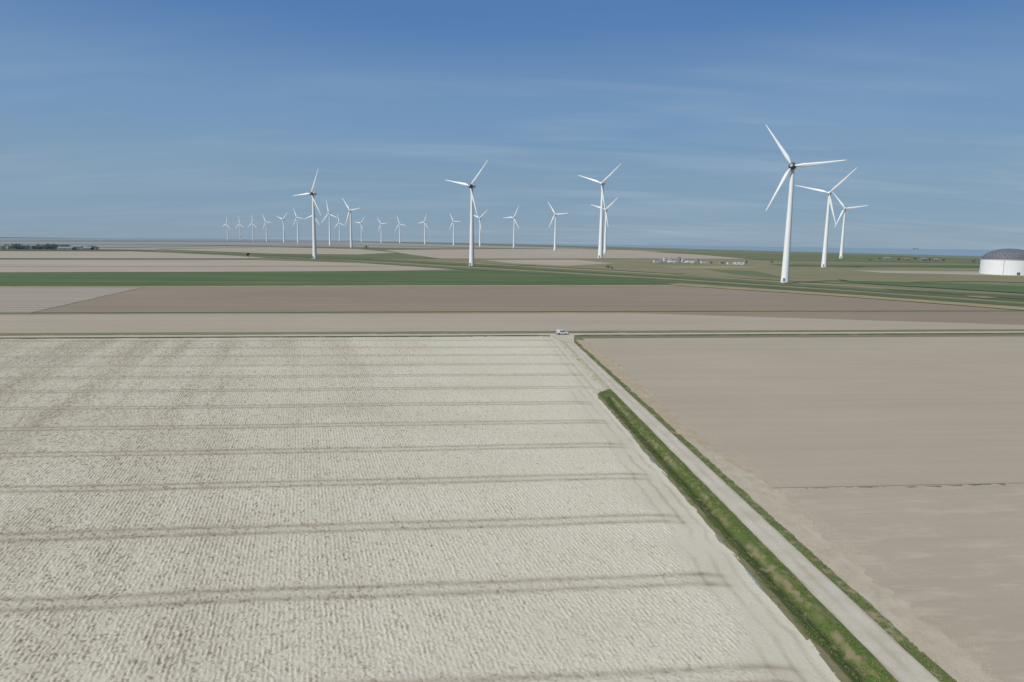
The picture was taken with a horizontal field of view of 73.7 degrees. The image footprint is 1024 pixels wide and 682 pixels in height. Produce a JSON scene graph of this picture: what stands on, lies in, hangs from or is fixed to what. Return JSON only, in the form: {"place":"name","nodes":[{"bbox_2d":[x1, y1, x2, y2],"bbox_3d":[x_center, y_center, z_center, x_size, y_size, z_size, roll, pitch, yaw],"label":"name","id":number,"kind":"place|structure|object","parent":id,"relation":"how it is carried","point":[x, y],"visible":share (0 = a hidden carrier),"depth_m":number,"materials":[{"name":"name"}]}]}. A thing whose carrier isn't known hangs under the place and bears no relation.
{"place":"outdoors","nodes":[
{"label":"outdoors","id":0,"kind":"place"},
{"bbox_2d":[0,287,141,311],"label":"field","id":1,"kind":"structure","parent":0,"point":[32,299],"depth_m":381.94,"materials":[{"name":"soil"}]},
{"bbox_2d":[0,251,263,258],"bbox_3d":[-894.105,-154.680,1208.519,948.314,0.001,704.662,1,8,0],"label":"field","id":2,"kind":"structure","parent":0,"point":[68,254],"depth_m":1206.54,"materials":[{"name":"beige soil"}]},
{"bbox_2d":[0,258,243,258],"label":"ditch line","id":3,"kind":"object","parent":2,"relation":"on","point":[121,258],"visible":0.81,"depth_m":1027.38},
{"bbox_2d":[0,243,328,245],"bbox_3d":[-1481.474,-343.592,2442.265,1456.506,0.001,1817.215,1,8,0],"label":"field","id":4,"kind":"structure","parent":0,"point":[156,244],"depth_m":2769.68,"materials":[{"name":"beige soil"}]},
{"bbox_2d":[137,244,375,247],"bbox_3d":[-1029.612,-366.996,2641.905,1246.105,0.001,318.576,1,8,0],"label":"ditch line","id":5,"kind":"object","parent":4,"relation":"on","point":[278,246],"visible":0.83,"depth_m":2678.27,"materials":[{"name":"green plant"}]},
{"bbox_2d":[0,240,331,241],"bbox_3d":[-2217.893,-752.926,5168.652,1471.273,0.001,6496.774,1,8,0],"label":"field","id":6,"kind":"structure","parent":0,"point":[138,241],"depth_m":4184.38,"materials":[{"name":"beige soil"}]},
{"bbox_2d":[335,214,344,241],"bbox_3d":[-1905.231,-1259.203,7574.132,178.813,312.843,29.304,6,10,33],"label":"wind turbine","id":7,"kind":"object","parent":6,"relation":"on","point":[339,228],"visible":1,"depth_m":7575.97,"materials":[{"name":"white paint"}]},
{"bbox_2d":[0,238,357,240],"bbox_3d":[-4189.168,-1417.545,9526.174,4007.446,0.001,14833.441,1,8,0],"label":"field","id":8,"kind":"structure","parent":0,"point":[161,239],"depth_m":7135.34,"materials":[{"name":"beige soil"}]},
{"bbox_2d":[0,260,451,271],"bbox_3d":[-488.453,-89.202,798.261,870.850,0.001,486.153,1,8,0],"label":"field","id":9,"kind":"structure","parent":0,"point":[141,263],"depth_m":795.21,"materials":[{"name":"beige soil"}]},
{"bbox_2d":[167,247,395,253],"bbox_3d":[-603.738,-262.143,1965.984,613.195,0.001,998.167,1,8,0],"label":"field","id":10,"kind":"structure","parent":0,"point":[278,250],"depth_m":1812.01,"materials":[{"name":"beige soil"}]},
{"bbox_2d":[0,241,596,249],"bbox_3d":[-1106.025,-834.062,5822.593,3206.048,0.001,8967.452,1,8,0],"label":"field","id":11,"kind":"structure","parent":0,"point":[252,244],"depth_m":3306.73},
{"bbox_2d":[0,243,99,249],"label":"farm wood","id":12,"kind":"object","parent":11,"relation":"on","point":[39,246],"visible":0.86,"depth_m":1593.04,"materials":[{"name":"green plant"}]},
{"bbox_2d":[0,249,149,250],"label":"ditch line","id":13,"kind":"object","parent":11,"relation":"on","point":[67,250],"visible":0.71,"depth_m":1551.21,"materials":[{"name":"green plant"}]},
{"bbox_2d":[57,247,75,249],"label":"barn","id":14,"kind":"structure","parent":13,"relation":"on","point":[66,248],"depth_m":1590.74,"materials":[{"name":"white metal"}]},
{"bbox_2d":[83,247,93,249],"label":"barn","id":15,"kind":"structure","parent":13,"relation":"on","point":[88,248],"depth_m":1624.83,"materials":[{"name":"white metal"}]},
{"bbox_2d":[101,245,248,247],"bbox_3d":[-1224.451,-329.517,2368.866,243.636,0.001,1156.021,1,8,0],"label":"ditch line","id":16,"kind":"object","parent":11,"relation":"on","point":[160,246],"visible":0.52,"depth_m":2259.65,"materials":[{"name":"green plant"}]},
{"bbox_2d":[278,213,286,242],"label":"wind turbine","id":17,"kind":"object","parent":11,"relation":"on","point":[283,219],"visible":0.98,"depth_m":4449.62,"materials":[{"name":"white paint"}]},
{"bbox_2d":[292,208,298,243],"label":"wind turbine","id":18,"kind":"object","parent":11,"relation":"on","point":[297,229],"visible":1,"depth_m":4090.87,"materials":[{"name":"white paint"}]},
{"bbox_2d":[322,202,336,245],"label":"wind turbine","id":19,"kind":"object","parent":11,"relation":"on","point":[329,226],"visible":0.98,"depth_m":2959.92,"materials":[{"name":"white paint"}]},
{"bbox_2d":[396,217,405,243],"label":"wind turbine","id":20,"kind":"object","parent":11,"relation":"on","point":[399,224],"visible":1,"depth_m":5358.43,"materials":[{"name":"white paint"}]},
{"bbox_2d":[282,243,565,249],"bbox_3d":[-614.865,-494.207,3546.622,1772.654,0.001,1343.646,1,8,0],"label":"ditch line","id":21,"kind":"object","parent":11,"relation":"on","point":[429,246],"visible":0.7,"depth_m":3349.70,"materials":[{"name":"green plant"}]},
{"bbox_2d":[420,217,427,244],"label":"wind turbine","id":22,"kind":"object","parent":11,"relation":"on","point":[424,232],"visible":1,"depth_m":4671.05,"materials":[{"name":"white paint"}]},
{"bbox_2d":[450,215,460,245],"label":"wind turbine","id":23,"kind":"object","parent":11,"relation":"on","point":[453,230],"visible":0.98,"depth_m":3944.14,"materials":[{"name":"white paint"}]},
{"bbox_2d":[469,209,487,246],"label":"wind turbine","id":24,"kind":"object","parent":11,"relation":"on","point":[480,228],"visible":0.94,"depth_m":3399.40,"materials":[{"name":"white paint"}]},
{"bbox_2d":[164,246,448,258],"bbox_3d":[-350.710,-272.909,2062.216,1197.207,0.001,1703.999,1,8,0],"label":"field","id":25,"kind":"structure","parent":0,"point":[390,255],"depth_m":1486.24,"materials":[{"name":"green plant"}]},
{"bbox_2d":[342,198,358,247],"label":"wind turbine","id":26,"kind":"object","parent":25,"relation":"on","point":[351,245],"visible":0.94,"depth_m":2441.70,"materials":[{"name":"white paint"}]},
{"bbox_2d":[0,271,677,284],"bbox_3d":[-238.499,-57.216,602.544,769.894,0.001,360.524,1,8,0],"label":"field","id":27,"kind":"structure","parent":0,"point":[244,278],"depth_m":583.20,"materials":[{"name":"green plant"}]},
{"bbox_2d":[0,284,671,285],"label":"ditch line","id":28,"kind":"object","parent":27,"relation":"on","point":[333,284],"visible":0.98,"depth_m":506.30,"materials":[{"name":"green plant"}]},
{"bbox_2d":[0,336,840,681],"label":"ploughed field","id":29,"kind":"structure","parent":0,"point":[496,508],"depth_m":81.12,"materials":[{"name":"soil"}]},
{"bbox_2d":[0,313,1023,332],"bbox_3d":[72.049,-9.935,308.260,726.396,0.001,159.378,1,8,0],"label":"field","id":30,"kind":"structure","parent":0,"point":[158,323],"depth_m":283.90,"materials":[{"name":"soil"}]},
{"bbox_2d":[0,237,1023,680],"bbox_3d":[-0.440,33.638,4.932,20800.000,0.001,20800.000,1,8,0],"label":"ground","id":31,"kind":"structure","parent":0,"point":[620,331],"depth_m":499.96,"materials":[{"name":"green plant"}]},
{"bbox_2d":[0,265,404,266],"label":"reed strip","id":32,"kind":"object","parent":31,"relation":"on","point":[217,266],"visible":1,"depth_m":795.56,"materials":[{"name":"green plant"}]},
{"bbox_2d":[0,335,548,338],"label":"verge","id":33,"kind":"structure","parent":31,"relation":"on","point":[257,337],"depth_m":234.75,"materials":[{"name":"green plant"}]},
{"bbox_2d":[0,285,677,287],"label":"reed strip","id":34,"kind":"object","parent":31,"relation":"on","point":[312,286],"visible":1,"depth_m":486.30,"materials":[{"name":"green plant"}]},
{"bbox_2d":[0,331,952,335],"bbox_3d":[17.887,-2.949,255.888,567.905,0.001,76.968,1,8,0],"label":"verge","id":35,"kind":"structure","parent":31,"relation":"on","point":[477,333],"depth_m":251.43,"materials":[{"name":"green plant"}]},
{"bbox_2d":[0,310,1023,313],"bbox_3d":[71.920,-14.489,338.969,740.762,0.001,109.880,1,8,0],"label":"ditch line","id":36,"kind":"object","parent":31,"relation":"on","point":[487,311],"visible":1,"depth_m":328.07,"materials":[{"name":"green plant"}]},
{"bbox_2d":[505,206,518,248],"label":"wind turbine","id":37,"kind":"object","parent":31,"relation":"on","point":[514,217],"visible":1,"depth_m":3025.93,"materials":[{"name":"white paint"}]},
{"bbox_2d":[52,311,1023,313],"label":"reed strip","id":38,"kind":"object","parent":31,"relation":"on","point":[471,312],"visible":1,"depth_m":326.54,"materials":[{"name":"green plant"}]},
{"bbox_2d":[536,334,584,341],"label":"road junction","id":39,"kind":"object","parent":31,"relation":"on","point":[566,337],"visible":1,"depth_m":245.84,"materials":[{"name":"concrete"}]},
{"bbox_2d":[556,330,567,334],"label":"parked van","id":40,"kind":"object","parent":39,"relation":"on","point":[558,332],"visible":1,"depth_m":250.34,"materials":[{"name":"white paint"}]},
{"bbox_2d":[557,339,609,388],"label":"track shoulder","id":41,"kind":"object","parent":31,"relation":"on","point":[583,363],"visible":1,"depth_m":189.38},
{"bbox_2d":[357,241,981,258],"bbox_3d":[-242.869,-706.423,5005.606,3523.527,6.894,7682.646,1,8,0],"label":"dike","id":42,"kind":"structure","parent":31,"relation":"on","point":[945,256],"depth_m":2812.16,"materials":[{"name":"green plant"}]},
{"bbox_2d":[415,260,925,290],"bbox_3d":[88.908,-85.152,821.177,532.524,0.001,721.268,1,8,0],"label":"reed strip","id":43,"kind":"object","parent":31,"relation":"on","point":[666,274],"visible":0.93,"depth_m":738.99,"materials":[{"name":"green plant"}]},
{"bbox_2d":[321,258,1021,302],"bbox_3d":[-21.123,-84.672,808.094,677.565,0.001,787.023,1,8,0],"label":"reed strip","id":44,"kind":"object","parent":31,"relation":"on","point":[690,280],"visible":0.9,"depth_m":625.34,"materials":[{"name":"green plant"}]},
{"bbox_2d":[576,340,779,489],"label":"field margin","id":45,"kind":"object","parent":31,"relation":"on","point":[647,398],"visible":1,"depth_m":147.67,"materials":[{"name":"brown soil"}]},
{"bbox_2d":[592,389,897,681],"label":"ditch","id":46,"kind":"object","parent":31,"relation":"on","point":[761,553],"visible":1,"depth_m":72.15,"materials":[{"name":"green plant"}]},
{"bbox_2d":[574,339,956,681],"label":"verge","id":47,"kind":"structure","parent":31,"relation":"on","point":[891,628],"depth_m":73.05,"materials":[{"name":"green plant"}]},
{"bbox_2d":[575,333,1023,335],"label":"verge","id":48,"kind":"structure","parent":31,"relation":"on","point":[798,334],"depth_m":261.04,"materials":[{"name":"green plant"}]},
{"bbox_2d":[614,362,1003,681],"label":"field margin","id":49,"kind":"object","parent":31,"relation":"on","point":[879,598],"visible":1,"depth_m":69.41,"materials":[{"name":"beige soil"}]},
{"bbox_2d":[675,426,995,681],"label":"soil clods","id":50,"kind":"object","parent":49,"relation":"on","point":[845,566],"visible":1,"depth_m":75.38,"materials":[{"name":"beige soil"}]},
{"bbox_2d":[669,283,1023,309],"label":"reed strip","id":51,"kind":"object","parent":31,"relation":"on","point":[930,301],"visible":1,"depth_m":450.07,"materials":[{"name":"plant"}]},
{"bbox_2d":[890,289,1023,298],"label":"field","id":52,"kind":"structure","parent":31,"relation":"on","point":[994,295],"depth_m":488.52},
{"bbox_2d":[964,295,998,297],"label":"grass patch","id":53,"kind":"object","parent":52,"relation":"on","point":[982,296],"visible":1,"depth_m":462.52,"materials":[{"name":"green plant"}]},
{"bbox_2d":[0,331,1023,337],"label":"field road","id":54,"kind":"structure","parent":0,"point":[496,334],"depth_m":247.93,"materials":[{"name":"grey asphalt"}]},
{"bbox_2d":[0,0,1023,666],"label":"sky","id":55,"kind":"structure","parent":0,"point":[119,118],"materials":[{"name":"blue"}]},
{"bbox_2d":[38,286,1023,324],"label":"field","id":56,"kind":"structure","parent":0,"point":[414,298],"depth_m":382.91,"materials":[{"name":"brown soil"}]},
{"bbox_2d":[489,260,610,265],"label":"field","id":57,"kind":"structure","parent":0,"point":[560,262],"depth_m":1111.60,"materials":[{"name":"beige soil"}]},
{"bbox_2d":[387,249,742,258],"bbox_3d":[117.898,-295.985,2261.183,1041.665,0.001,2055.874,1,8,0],"label":"field","id":58,"kind":"structure","parent":0,"point":[532,254],"depth_m":1783.47,"materials":[{"name":"beige soil"}]},
{"bbox_2d":[548,202,566,250],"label":"wind turbine","id":59,"kind":"object","parent":58,"relation":"on","point":[555,226],"visible":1,"depth_m":2308.69,"materials":[{"name":"white paint"}]},
{"bbox_2d":[578,165,619,258],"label":"wind turbine","id":60,"kind":"object","parent":58,"relation":"on","point":[600,246],"visible":1,"depth_m":1395.62,"materials":[{"name":"white paint"}]},
{"bbox_2d":[590,198,616,254],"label":"wind turbine","id":61,"kind":"object","parent":58,"relation":"on","point":[605,232],"visible":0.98,"depth_m":1837.89,"materials":[{"name":"white paint"}]},
{"bbox_2d":[152,250,1023,305],"bbox_3d":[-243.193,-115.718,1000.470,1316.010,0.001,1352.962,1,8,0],"label":"canal bank","id":62,"kind":"structure","parent":0,"point":[411,264],"depth_m":704.85,"materials":[{"name":"green plant"}]},
{"bbox_2d":[294,170,320,258],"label":"wind turbine","id":63,"kind":"object","parent":62,"relation":"on","point":[312,194],"visible":0.99,"depth_m":1102.59,"materials":[{"name":"white paint"}]},
{"bbox_2d":[766,125,844,282],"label":"wind turbine","id":64,"kind":"object","parent":62,"relation":"on","point":[792,166],"visible":1,"depth_m":592.97,"materials":[{"name":"white paint"}]},
{"bbox_2d":[410,259,792,273],"bbox_3d":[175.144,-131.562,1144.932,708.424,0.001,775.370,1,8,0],"label":"field","id":65,"kind":"structure","parent":0,"point":[643,265],"depth_m":1046.87,"materials":[{"name":"beige soil"}]},
{"bbox_2d":[446,160,487,265],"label":"wind turbine","id":66,"kind":"object","parent":65,"relation":"on","point":[471,186],"visible":0.99,"depth_m":887.62,"materials":[{"name":"white paint"}]},
{"bbox_2d":[652,262,750,264],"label":"gravel yard","id":67,"kind":"structure","parent":65,"relation":"on","point":[695,263],"depth_m":1119.21,"materials":[{"name":"grey gravel"}]},
{"bbox_2d":[734,262,743,264],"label":"equipment cabin","id":68,"kind":"object","parent":67,"relation":"on","point":[738,263],"visible":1,"depth_m":1115.21,"materials":[{"name":"white metal"}]},
{"bbox_2d":[668,266,754,268],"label":"grass patch","id":69,"kind":"object","parent":65,"relation":"on","point":[715,267],"visible":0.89,"depth_m":974.70,"materials":[{"name":"green plant"}]},
{"bbox_2d":[192,252,1023,301],"bbox_3d":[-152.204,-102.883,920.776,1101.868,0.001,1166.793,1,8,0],"label":"canal bank","id":70,"kind":"structure","parent":0,"point":[673,277],"depth_m":645.76,"materials":[{"name":"green plant"}]},
{"bbox_2d":[383,241,993,255],"bbox_3d":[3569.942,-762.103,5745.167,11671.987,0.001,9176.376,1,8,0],"label":"sea","id":71,"kind":"structure","parent":0,"point":[959,252],"depth_m":5222.18,"materials":[{"name":"liquid"}]},
{"bbox_2d":[370,263,1023,304],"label":"canal bank","id":72,"kind":"structure","parent":0,"point":[742,285],"depth_m":550.76,"materials":[{"name":"green plant"}]},
{"bbox_2d":[707,269,780,277],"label":"field","id":73,"kind":"structure","parent":0,"point":[748,273],"depth_m":795.82,"materials":[{"name":"green plant"}]},
{"bbox_2d":[565,342,939,681],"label":"farm track","id":74,"kind":"structure","parent":0,"point":[892,656],"depth_m":74.00,"materials":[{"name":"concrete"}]},
{"bbox_2d":[583,336,1023,487],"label":"harrowed field","id":75,"kind":"structure","parent":0,"point":[819,412],"depth_m":149.53,"materials":[{"name":"soil"}]},
{"bbox_2d":[778,482,1023,487],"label":"furrow","id":76,"kind":"structure","parent":75,"relation":"on","point":[892,485],"depth_m":97.81,"materials":[{"name":"brown soil"}]},
{"bbox_2d":[644,251,980,262],"bbox_3d":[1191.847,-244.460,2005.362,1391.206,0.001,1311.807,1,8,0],"label":"field","id":77,"kind":"structure","parent":0,"point":[819,257],"depth_m":1830.02,"materials":[{"name":"green plant"}]},
{"bbox_2d":[833,193,867,258],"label":"wind turbine","id":78,"kind":"object","parent":77,"relation":"on","point":[842,239],"visible":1,"depth_m":1731.21,"materials":[{"name":"white paint"}]},
{"bbox_2d":[675,267,1023,282],"bbox_3d":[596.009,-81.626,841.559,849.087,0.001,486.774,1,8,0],"label":"field","id":79,"kind":"structure","parent":0,"point":[820,274],"depth_m":768.36,"materials":[{"name":"green plant"}]},
{"bbox_2d":[795,169,854,267],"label":"wind turbine","id":80,"kind":"object","parent":79,"relation":"on","point":[825,246],"visible":1,"depth_m":1019.84,"materials":[{"name":"white paint"}]},
{"bbox_2d":[771,264,979,266],"bbox_3d":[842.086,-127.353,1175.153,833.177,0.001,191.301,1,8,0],"label":"field","id":81,"kind":"structure","parent":0,"point":[883,265],"depth_m":1163.86,"materials":[{"name":"green plant"}]},
{"bbox_2d":[778,482,1023,681],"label":"harrowed field","id":82,"kind":"structure","parent":0,"point":[953,556],"depth_m":77.39,"materials":[{"name":"grey soil"}]},
{"bbox_2d":[854,270,982,274],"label":"field","id":83,"kind":"structure","parent":0,"point":[950,272],"depth_m":894.67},
{"bbox_2d":[978,249,1023,275],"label":"storage tank","id":84,"kind":"object","parent":83,"relation":"on","point":[1006,262],"visible":0.99,"depth_m":818.61,"materials":[{"name":"metal"}]},
{"bbox_2d":[822,280,1023,292],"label":"field","id":85,"kind":"structure","parent":0,"point":[1003,288],"depth_m":591.65,"materials":[{"name":"green plant"}]}
]}

